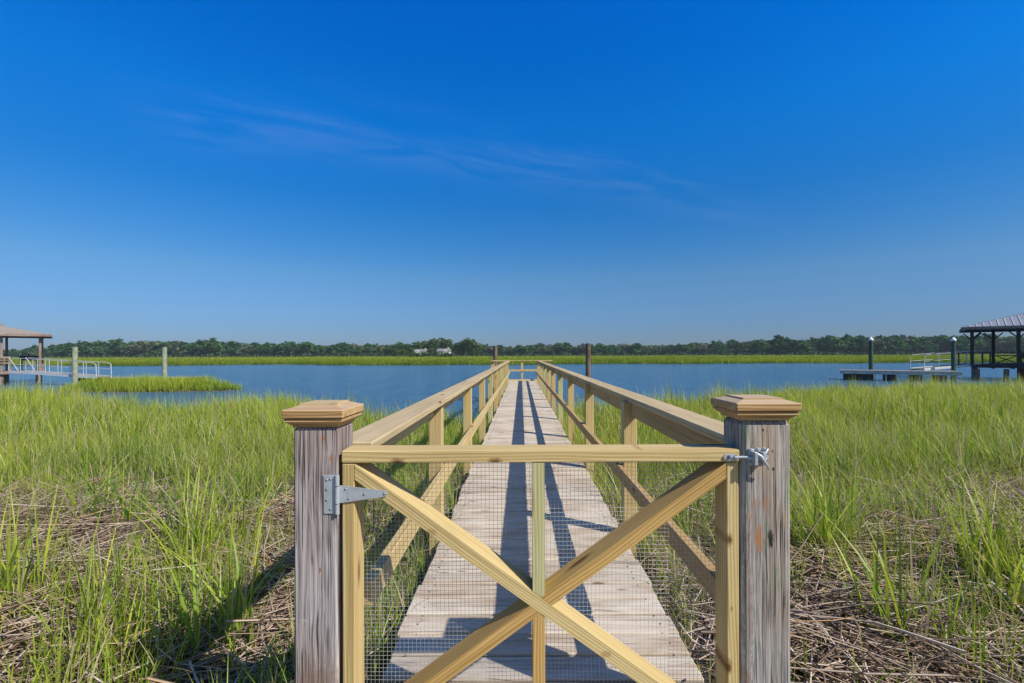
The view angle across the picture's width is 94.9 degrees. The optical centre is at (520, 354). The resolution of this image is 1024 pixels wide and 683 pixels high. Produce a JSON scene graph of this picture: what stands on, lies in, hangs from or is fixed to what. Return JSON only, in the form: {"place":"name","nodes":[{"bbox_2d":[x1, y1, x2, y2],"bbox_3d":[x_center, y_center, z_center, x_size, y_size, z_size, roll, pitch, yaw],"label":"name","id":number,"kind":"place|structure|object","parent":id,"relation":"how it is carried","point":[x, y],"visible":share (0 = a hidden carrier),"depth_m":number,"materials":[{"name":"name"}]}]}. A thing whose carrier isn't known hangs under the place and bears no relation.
{"place":"outdoors","nodes":[
{"label":"outdoors","id":0,"kind":"place"},
{"bbox_2d":[0,363,1020,423],"bbox_3d":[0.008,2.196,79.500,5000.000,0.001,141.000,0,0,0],"label":"water","id":1,"kind":"structure","parent":0,"point":[400,384],"depth_m":43.00,"materials":[{"name":"blue liquid"}]},
{"bbox_2d":[0,324,51,383],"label":"boat shelter","id":2,"kind":"object","parent":1,"relation":"in","point":[6,333],"visible":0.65,"depth_m":38.36,"materials":[{"name":"brown wood"}]},
{"bbox_2d":[72,347,77,385],"bbox_3d":[-33.016,2.001,34.800,0.371,5.080,0.371,0,0,0],"label":"piling","id":3,"kind":"object","parent":1,"relation":"in","point":[74,364],"visible":0.5,"depth_m":34.69,"materials":[{"name":"beige wood"}]},
{"bbox_2d":[78,377,203,381],"bbox_3d":[-29.311,2.208,36.300,8.120,0.840,2.300,0,0,0],"label":"floating dock","id":4,"kind":"object","parent":1,"relation":"on","point":[79,379],"visible":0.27,"depth_m":35.16,"materials":[{"name":"grey wood"}]},
{"bbox_2d":[8,357,111,378],"bbox_3d":[-35.182,1.026,35.850,8.055,1.596,1.128,0,0,9],"label":"gangway","id":5,"kind":"object","parent":4,"relation":"on","point":[49,373],"visible":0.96,"depth_m":35.74,"materials":[{"name":"grey metal"}]},
{"bbox_2d":[51,371,241,392],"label":"islet grass","id":6,"kind":"structure","parent":1,"relation":"in","point":[152,384],"depth_m":28.80,"materials":[{"name":"green plant"}]},
{"bbox_2d":[162,347,166,378],"bbox_3d":[-26.465,1.998,34.900,0.350,5.040,0.350,0,0,0],"label":"piling","id":7,"kind":"object","parent":1,"relation":"in","point":[164,361],"visible":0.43,"depth_m":34.77,"materials":[{"name":"beige wood"}]},
{"bbox_2d":[493,346,497,365],"bbox_3d":[-1.263,2.015,23.350,0.244,4.830,0.244,0,0,0],"label":"piling","id":8,"kind":"object","parent":1,"relation":"in","point":[495,352],"visible":0.29,"depth_m":23.26,"materials":[{"name":"brown wood"}]},
{"bbox_2d":[586,344,590,377],"bbox_3d":[3.344,1.944,23.500,0.290,4.942,0.276,0,0,0],"label":"piling","id":9,"kind":"object","parent":1,"relation":"in","point":[588,360],"visible":0.43,"depth_m":23.39,"materials":[{"name":"brown wood"}]},
{"bbox_2d":[868,337,873,378],"bbox_3d":[29.271,1.434,39.300,0.360,5.780,0.370,0,0,0],"label":"piling","id":10,"kind":"object","parent":1,"relation":"in","point":[870,339],"visible":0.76,"depth_m":39.19,"materials":[{"name":"grey wood"}]},
{"bbox_2d":[840,369,962,382],"bbox_3d":[29.978,1.861,37.545,7.420,1.160,2.500,0,0,34],"label":"floating dock","id":11,"kind":"object","parent":1,"relation":"on","point":[888,375],"visible":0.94,"depth_m":36.85,"materials":[{"name":"grey wood"}]},
{"bbox_2d":[910,350,981,369],"bbox_3d":[34.637,0.482,38.300,6.113,1.595,1.122,0,0,-13],"label":"gangway","id":12,"kind":"object","parent":11,"relation":"on","point":[966,364],"visible":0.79,"depth_m":38.12,"materials":[{"name":"grey metal"}]},
{"bbox_2d":[950,337,955,380],"bbox_3d":[33.685,1.478,36.600,0.338,5.660,0.347,0,0,0],"label":"piling","id":13,"kind":"object","parent":1,"relation":"in","point":[953,353],"visible":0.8,"depth_m":36.49,"materials":[{"name":"grey wood"}]},
{"bbox_2d":[958,313,1023,380],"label":"boathouse","id":14,"kind":"object","parent":1,"relation":"in","point":[1013,323],"visible":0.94,"depth_m":37.46,"materials":[{"name":"brown wood"}]},
{"bbox_2d":[0,353,1023,682],"bbox_3d":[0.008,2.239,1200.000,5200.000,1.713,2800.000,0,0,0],"label":"ground","id":15,"kind":"structure","parent":0,"point":[654,579],"depth_m":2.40,"materials":[{"name":"green plant"}]},
{"bbox_2d":[21,345,38,355],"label":"tree","id":16,"kind":"object","parent":15,"relation":"on","point":[25,350],"visible":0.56,"depth_m":400.63,"materials":[{"name":"green plant"}]},
{"bbox_2d":[44,343,79,357],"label":"tree","id":17,"kind":"object","parent":15,"relation":"on","point":[60,350],"visible":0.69,"depth_m":354.16,"materials":[{"name":"green plant"}]},
{"bbox_2d":[64,342,92,353],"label":"tree","id":18,"kind":"object","parent":15,"relation":"on","point":[81,349],"visible":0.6,"depth_m":358.58,"materials":[{"name":"green plant"}]},
{"bbox_2d":[79,341,103,356],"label":"tree","id":19,"kind":"object","parent":15,"relation":"on","point":[96,350],"visible":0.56,"depth_m":369.75,"materials":[{"name":"green plant"}]},
{"bbox_2d":[85,340,106,356],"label":"tree","id":20,"kind":"object","parent":15,"relation":"on","point":[101,343],"visible":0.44,"depth_m":374.95,"materials":[{"name":"green plant"}]},
{"bbox_2d":[100,343,123,356],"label":"tree","id":21,"kind":"object","parent":15,"relation":"on","point":[109,348],"visible":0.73,"depth_m":357.75,"materials":[{"name":"green plant"}]},
{"bbox_2d":[110,338,129,356],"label":"tree","id":22,"kind":"object","parent":15,"relation":"on","point":[118,343],"visible":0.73,"depth_m":357.15,"materials":[{"name":"green plant"}]},
{"bbox_2d":[119,342,146,356],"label":"tree","id":23,"kind":"object","parent":15,"relation":"on","point":[132,350],"visible":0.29,"depth_m":357.60,"materials":[{"name":"green plant"}]},
{"bbox_2d":[121,340,159,356],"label":"tree","id":24,"kind":"object","parent":15,"relation":"on","point":[142,348],"visible":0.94,"depth_m":356.35,"materials":[{"name":"green plant"}]},
{"bbox_2d":[150,342,173,353],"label":"tree","id":25,"kind":"object","parent":15,"relation":"on","point":[158,351],"visible":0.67,"depth_m":361.02,"materials":[{"name":"green plant"}]},
{"bbox_2d":[162,341,186,356],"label":"tree","id":26,"kind":"object","parent":15,"relation":"on","point":[176,347],"visible":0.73,"depth_m":363.08,"materials":[{"name":"green plant"}]},
{"bbox_2d":[177,342,189,356],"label":"tree","id":27,"kind":"object","parent":15,"relation":"on","point":[185,344],"visible":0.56,"depth_m":365.06,"materials":[{"name":"green plant"}]},
{"bbox_2d":[185,339,203,356],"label":"tree","id":28,"kind":"object","parent":15,"relation":"on","point":[192,349],"visible":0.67,"depth_m":356.51,"materials":[{"name":"green plant"}]},
{"bbox_2d":[194,337,223,356],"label":"tree","id":29,"kind":"object","parent":15,"relation":"on","point":[212,344],"visible":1,"depth_m":356.67,"materials":[{"name":"green plant"}]},
{"bbox_2d":[212,345,224,356],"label":"tree","id":30,"kind":"object","parent":15,"relation":"on","point":[217,351],"visible":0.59,"depth_m":363.17,"materials":[{"name":"green plant"}]},
{"bbox_2d":[219,341,233,356],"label":"tree","id":31,"kind":"object","parent":15,"relation":"on","point":[227,346],"visible":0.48,"depth_m":373.28,"materials":[{"name":"green plant"}]},
{"bbox_2d":[231,342,240,356],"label":"tree","id":32,"kind":"object","parent":15,"relation":"on","point":[235,347],"visible":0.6,"depth_m":367.05,"materials":[{"name":"green plant"}]},
{"bbox_2d":[227,342,253,356],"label":"tree","id":33,"kind":"object","parent":15,"relation":"on","point":[230,351],"visible":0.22,"depth_m":369.72,"materials":[{"name":"green plant"}]},
{"bbox_2d":[235,344,254,356],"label":"tree","id":34,"kind":"object","parent":15,"relation":"on","point":[242,350],"visible":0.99,"depth_m":356.92,"materials":[{"name":"green plant"}]},
{"bbox_2d":[245,345,269,356],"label":"tree","id":35,"kind":"object","parent":15,"relation":"on","point":[264,353],"visible":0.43,"depth_m":361.81,"materials":[{"name":"green plant"}]},
{"bbox_2d":[252,342,274,356],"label":"tree","id":36,"kind":"object","parent":15,"relation":"on","point":[264,347],"visible":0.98,"depth_m":358.35,"materials":[{"name":"green plant"}]},
{"bbox_2d":[274,344,285,356],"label":"tree","id":37,"kind":"object","parent":15,"relation":"on","point":[278,346],"visible":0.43,"depth_m":375.42,"materials":[{"name":"green plant"}]},
{"bbox_2d":[280,341,298,356],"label":"tree","id":38,"kind":"object","parent":15,"relation":"on","point":[290,345],"visible":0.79,"depth_m":366.80,"materials":[{"name":"green plant"}]},
{"bbox_2d":[290,345,309,356],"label":"tree","id":39,"kind":"object","parent":15,"relation":"on","point":[298,352],"visible":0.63,"depth_m":358.51,"materials":[{"name":"green plant"}]},
{"bbox_2d":[293,342,317,356],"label":"tree","id":40,"kind":"object","parent":15,"relation":"on","point":[304,345],"visible":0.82,"depth_m":356.32,"materials":[{"name":"green plant"}]},
{"bbox_2d":[308,345,320,356],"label":"tree","id":41,"kind":"object","parent":15,"relation":"on","point":[314,349],"visible":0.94,"depth_m":356.04,"materials":[{"name":"green plant"}]},
{"bbox_2d":[281,400,363,682],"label":"gate post","id":42,"kind":"object","parent":15,"relation":"on","point":[323,435],"visible":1,"depth_m":1.41,"materials":[{"name":"grey wood"}]},
{"bbox_2d":[324,444,766,682],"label":"gate","id":43,"kind":"structure","parent":42,"relation":"attached to","point":[539,596],"depth_m":1.42,"materials":[{"name":"brown wood"}]},
{"bbox_2d":[332,343,346,355],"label":"tree","id":44,"kind":"object","parent":15,"relation":"on","point":[339,347],"visible":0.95,"depth_m":361.91,"materials":[{"name":"green plant"}]},
{"bbox_2d":[343,345,354,354],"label":"tree","id":45,"kind":"object","parent":15,"relation":"on","point":[350,349],"visible":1,"depth_m":358.78,"materials":[{"name":"green plant"}]},
{"bbox_2d":[345,343,362,355],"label":"tree","id":46,"kind":"object","parent":15,"relation":"on","point":[354,347],"visible":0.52,"depth_m":365.87,"materials":[{"name":"green plant"}]},
{"bbox_2d":[369,345,384,355],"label":"tree","id":47,"kind":"object","parent":15,"relation":"on","point":[378,348],"visible":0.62,"depth_m":356.56,"materials":[{"name":"green plant"}]},
{"bbox_2d":[385,344,398,355],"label":"oak tree","id":48,"kind":"object","parent":15,"relation":"on","point":[390,348],"visible":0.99,"depth_m":300.78,"materials":[{"name":"green plant"}]},
{"bbox_2d":[394,341,407,354],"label":"oak tree","id":49,"kind":"object","parent":15,"relation":"on","point":[400,346],"visible":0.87,"depth_m":304.19,"materials":[{"name":"green plant"}]},
{"bbox_2d":[414,348,426,356],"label":"house","id":50,"kind":"structure","parent":15,"relation":"on","point":[419,351],"depth_m":304.01,"materials":[{"name":"white wood"}]},
{"bbox_2d":[417,340,430,348],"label":"oak tree","id":51,"kind":"object","parent":15,"relation":"on","point":[423,344],"visible":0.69,"depth_m":318.31,"materials":[{"name":"green plant"}]},
{"bbox_2d":[428,338,442,356],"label":"oak tree","id":52,"kind":"object","parent":15,"relation":"on","point":[433,342],"visible":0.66,"depth_m":313.32,"materials":[{"name":"green plant"}]},
{"bbox_2d":[437,337,449,348],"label":"oak tree","id":53,"kind":"object","parent":15,"relation":"on","point":[441,339],"visible":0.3,"depth_m":317.03,"materials":[{"name":"green plant"}]},
{"bbox_2d":[437,347,450,356],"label":"house","id":54,"kind":"structure","parent":15,"relation":"on","point":[443,351],"depth_m":300.17,"materials":[{"name":"white wood"}]},
{"bbox_2d":[441,339,453,350],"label":"oak tree","id":55,"kind":"object","parent":15,"relation":"on","point":[446,344],"visible":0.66,"depth_m":312.68,"materials":[{"name":"green plant"}]},
{"bbox_2d":[450,343,462,353],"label":"oak tree","id":56,"kind":"object","parent":15,"relation":"on","point":[456,350],"visible":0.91,"depth_m":306.79,"materials":[{"name":"green plant"}]},
{"bbox_2d":[458,341,465,355],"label":"oak tree","id":57,"kind":"object","parent":15,"relation":"on","point":[461,349],"visible":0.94,"depth_m":306.29,"materials":[{"name":"green plant"}]},
{"bbox_2d":[462,337,474,355],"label":"oak tree","id":58,"kind":"object","parent":15,"relation":"on","point":[468,344],"visible":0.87,"depth_m":303.10,"materials":[{"name":"green plant"}]},
{"bbox_2d":[471,342,484,354],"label":"oak tree","id":59,"kind":"object","parent":15,"relation":"on","point":[477,349],"visible":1,"depth_m":301.00,"materials":[{"name":"green plant"}]},
{"bbox_2d":[0,430,1023,682],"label":"dead reeds","id":60,"kind":"object","parent":15,"relation":"on","point":[812,614],"visible":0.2,"depth_m":2.46,"materials":[{"name":"beige plant"}]},
{"bbox_2d":[3,354,1023,365],"bbox_3d":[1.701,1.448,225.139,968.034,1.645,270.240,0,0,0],"label":"marsh grass","id":61,"kind":"structure","parent":15,"relation":"on","point":[448,360],"depth_m":110.11,"materials":[{"name":"green plant"}]},
{"bbox_2d":[3,337,1023,357],"bbox_3d":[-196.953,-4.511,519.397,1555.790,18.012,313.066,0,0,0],"label":"woodland","id":62,"kind":"object","parent":15,"relation":"on","point":[517,354],"visible":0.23,"depth_m":410.79,"materials":[{"name":"green plant"}]},
{"bbox_2d":[517,346,531,353],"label":"tree","id":63,"kind":"object","parent":15,"relation":"on","point":[523,348],"visible":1,"depth_m":384.78,"materials":[{"name":"green plant"}]},
{"bbox_2d":[353,360,723,682],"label":"boardwalk","id":64,"kind":"structure","parent":15,"relation":"on","point":[524,413],"depth_m":2.65,"materials":[{"name":"wood"}]},
{"bbox_2d":[536,346,551,355],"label":"tree","id":65,"kind":"object","parent":15,"relation":"on","point":[541,350],"visible":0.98,"depth_m":400.28,"materials":[{"name":"green plant"}]},
{"bbox_2d":[549,346,558,355],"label":"tree","id":66,"kind":"object","parent":15,"relation":"on","point":[554,350],"visible":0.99,"depth_m":392.79,"materials":[{"name":"green plant"}]},
{"bbox_2d":[562,342,572,355],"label":"tree","id":67,"kind":"object","parent":15,"relation":"on","point":[567,346],"visible":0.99,"depth_m":388.08,"materials":[{"name":"green plant"}]},
{"bbox_2d":[574,343,593,355],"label":"tree","id":68,"kind":"object","parent":15,"relation":"on","point":[582,348],"visible":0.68,"depth_m":402.46,"materials":[{"name":"green plant"}]},
{"bbox_2d":[601,345,615,355],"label":"tree","id":69,"kind":"object","parent":15,"relation":"on","point":[606,349],"visible":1,"depth_m":384.25,"materials":[{"name":"green plant"}]},
{"bbox_2d":[614,343,630,355],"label":"tree","id":70,"kind":"object","parent":15,"relation":"on","point":[621,347],"visible":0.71,"depth_m":409.08,"materials":[{"name":"green plant"}]},
{"bbox_2d":[628,343,643,355],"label":"tree","id":71,"kind":"object","parent":15,"relation":"on","point":[634,347],"visible":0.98,"depth_m":400.01,"materials":[{"name":"green plant"}]},
{"bbox_2d":[640,345,651,353],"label":"tree","id":72,"kind":"object","parent":15,"relation":"on","point":[645,348],"visible":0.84,"depth_m":402.01,"materials":[{"name":"green plant"}]},
{"bbox_2d":[650,346,664,354],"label":"tree","id":73,"kind":"object","parent":15,"relation":"on","point":[658,349],"visible":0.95,"depth_m":403.65,"materials":[{"name":"green plant"}]},
{"bbox_2d":[657,345,677,354],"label":"tree","id":74,"kind":"object","parent":15,"relation":"on","point":[667,349],"visible":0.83,"depth_m":405.80,"materials":[{"name":"green plant"}]},
{"bbox_2d":[680,346,690,354],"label":"tree","id":75,"kind":"object","parent":15,"relation":"on","point":[684,349],"visible":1,"depth_m":385.26,"materials":[{"name":"green plant"}]},
{"bbox_2d":[694,342,714,354],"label":"tree","id":76,"kind":"object","parent":15,"relation":"on","point":[703,347],"visible":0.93,"depth_m":395.02,"materials":[{"name":"green plant"}]},
{"bbox_2d":[708,340,717,354],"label":"tree","id":77,"kind":"object","parent":15,"relation":"on","point":[714,344],"visible":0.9,"depth_m":394.61,"materials":[{"name":"green plant"}]},
{"bbox_2d":[714,344,731,354],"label":"tree","id":78,"kind":"object","parent":15,"relation":"on","point":[719,350],"visible":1,"depth_m":387.08,"materials":[{"name":"green plant"}]},
{"bbox_2d":[727,342,746,354],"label":"tree","id":79,"kind":"object","parent":15,"relation":"on","point":[735,344],"visible":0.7,"depth_m":390.46,"materials":[{"name":"green plant"}]},
{"bbox_2d":[732,342,760,354],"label":"tree","id":80,"kind":"object","parent":15,"relation":"on","point":[748,348],"visible":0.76,"depth_m":386.36,"materials":[{"name":"green plant"}]},
{"bbox_2d":[711,395,801,682],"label":"gate post","id":81,"kind":"object","parent":15,"relation":"on","point":[756,427],"visible":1,"depth_m":1.41,"materials":[{"name":"grey wood"}]},
{"bbox_2d":[750,339,770,354],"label":"tree","id":82,"kind":"object","parent":15,"relation":"on","point":[758,345],"visible":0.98,"depth_m":327.75,"materials":[{"name":"green plant"}]},
{"bbox_2d":[766,334,788,354],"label":"tree","id":83,"kind":"object","parent":15,"relation":"on","point":[778,338],"visible":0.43,"depth_m":346.37,"materials":[{"name":"green plant"}]},
{"bbox_2d":[771,341,787,354],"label":"tree","id":84,"kind":"object","parent":15,"relation":"on","point":[779,345],"visible":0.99,"depth_m":332.80,"materials":[{"name":"green plant"}]},
{"bbox_2d":[780,337,792,354],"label":"tree","id":85,"kind":"object","parent":15,"relation":"on","point":[787,338],"visible":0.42,"depth_m":342.02,"materials":[{"name":"green plant"}]},
{"bbox_2d":[785,339,802,354],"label":"tree","id":86,"kind":"object","parent":15,"relation":"on","point":[789,349],"visible":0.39,"depth_m":339.42,"materials":[{"name":"green plant"}]},
{"bbox_2d":[791,340,812,354],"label":"tree","id":87,"kind":"object","parent":15,"relation":"on","point":[800,346],"visible":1,"depth_m":324.49,"materials":[{"name":"green plant"}]},
{"bbox_2d":[815,339,831,354],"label":"tree","id":88,"kind":"object","parent":15,"relation":"on","point":[821,345],"visible":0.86,"depth_m":336.61,"materials":[{"name":"green plant"}]},
{"bbox_2d":[816,335,838,354],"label":"tree","id":89,"kind":"object","parent":15,"relation":"on","point":[827,337],"visible":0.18,"depth_m":346.34,"materials":[{"name":"green plant"}]},
{"bbox_2d":[827,336,848,354],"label":"tree","id":90,"kind":"object","parent":15,"relation":"on","point":[836,345],"visible":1,"depth_m":325.00,"materials":[{"name":"green plant"}]},
{"bbox_2d":[839,334,855,354],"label":"tree","id":91,"kind":"object","parent":15,"relation":"on","point":[847,339],"visible":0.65,"depth_m":327.52,"materials":[{"name":"green plant"}]},
{"bbox_2d":[842,336,868,354],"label":"tree","id":92,"kind":"object","parent":15,"relation":"on","point":[859,343],"visible":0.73,"depth_m":324.86,"materials":[{"name":"green plant"}]},
{"bbox_2d":[848,337,886,354],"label":"tree","id":93,"kind":"object","parent":15,"relation":"on","point":[878,341],"visible":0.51,"depth_m":324.29,"materials":[{"name":"green plant"}]},
{"bbox_2d":[865,335,895,354],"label":"tree","id":94,"kind":"object","parent":15,"relation":"on","point":[884,338],"visible":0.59,"depth_m":329.39,"materials":[{"name":"green plant"}]},
{"bbox_2d":[881,336,907,354],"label":"tree","id":95,"kind":"object","parent":15,"relation":"on","point":[892,341],"visible":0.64,"depth_m":328.02,"materials":[{"name":"green plant"}]},
{"bbox_2d":[889,335,912,354],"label":"tree","id":96,"kind":"object","parent":15,"relation":"on","point":[897,337],"visible":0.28,"depth_m":333.89,"materials":[{"name":"green plant"}]},
{"bbox_2d":[891,334,919,353],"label":"tree","id":97,"kind":"object","parent":15,"relation":"on","point":[905,338],"visible":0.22,"depth_m":346.07,"materials":[{"name":"green plant"}]},
{"bbox_2d":[907,338,923,353],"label":"tree","id":98,"kind":"object","parent":15,"relation":"on","point":[914,343],"visible":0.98,"depth_m":335.49,"materials":[{"name":"green plant"}]},
{"bbox_2d":[905,336,939,354],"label":"tree","id":99,"kind":"object","parent":15,"relation":"on","point":[927,343],"visible":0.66,"depth_m":334.50,"materials":[{"name":"green plant"}]},
{"bbox_2d":[929,335,965,354],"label":"tree","id":100,"kind":"object","parent":15,"relation":"on","point":[943,341],"visible":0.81,"depth_m":336.31,"materials":[{"name":"green plant"}]},
{"bbox_2d":[947,339,978,354],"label":"tree","id":101,"kind":"object","parent":15,"relation":"on","point":[962,346],"visible":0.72,"depth_m":327.38,"materials":[{"name":"green plant"}]},
{"bbox_2d":[974,336,986,354],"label":"tree","id":102,"kind":"object","parent":15,"relation":"on","point":[981,343],"visible":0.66,"depth_m":326.36,"materials":[{"name":"green plant"}]},
{"bbox_2d":[981,333,996,353],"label":"tree","id":103,"kind":"object","parent":15,"relation":"on","point":[985,338],"visible":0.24,"depth_m":341.31,"materials":[{"name":"green plant"}]},
{"bbox_2d":[986,338,1006,349],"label":"tree","id":104,"kind":"object","parent":15,"relation":"on","point":[989,341],"visible":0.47,"depth_m":331.67,"materials":[{"name":"green plant"}]},
{"bbox_2d":[986,338,1022,353],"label":"tree","id":105,"kind":"object","parent":15,"relation":"on","point":[1006,342],"visible":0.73,"depth_m":328.13,"materials":[{"name":"green plant"}]},
{"bbox_2d":[1000,337,1023,353],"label":"tree","id":106,"kind":"object","parent":15,"relation":"on","point":[1010,346],"visible":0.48,"depth_m":327.29,"materials":[{"name":"green plant"}]},
{"bbox_2d":[0,0,1023,355],"label":"sky","id":107,"kind":"structure","parent":0,"point":[506,173],"materials":[{"name":"blue"}]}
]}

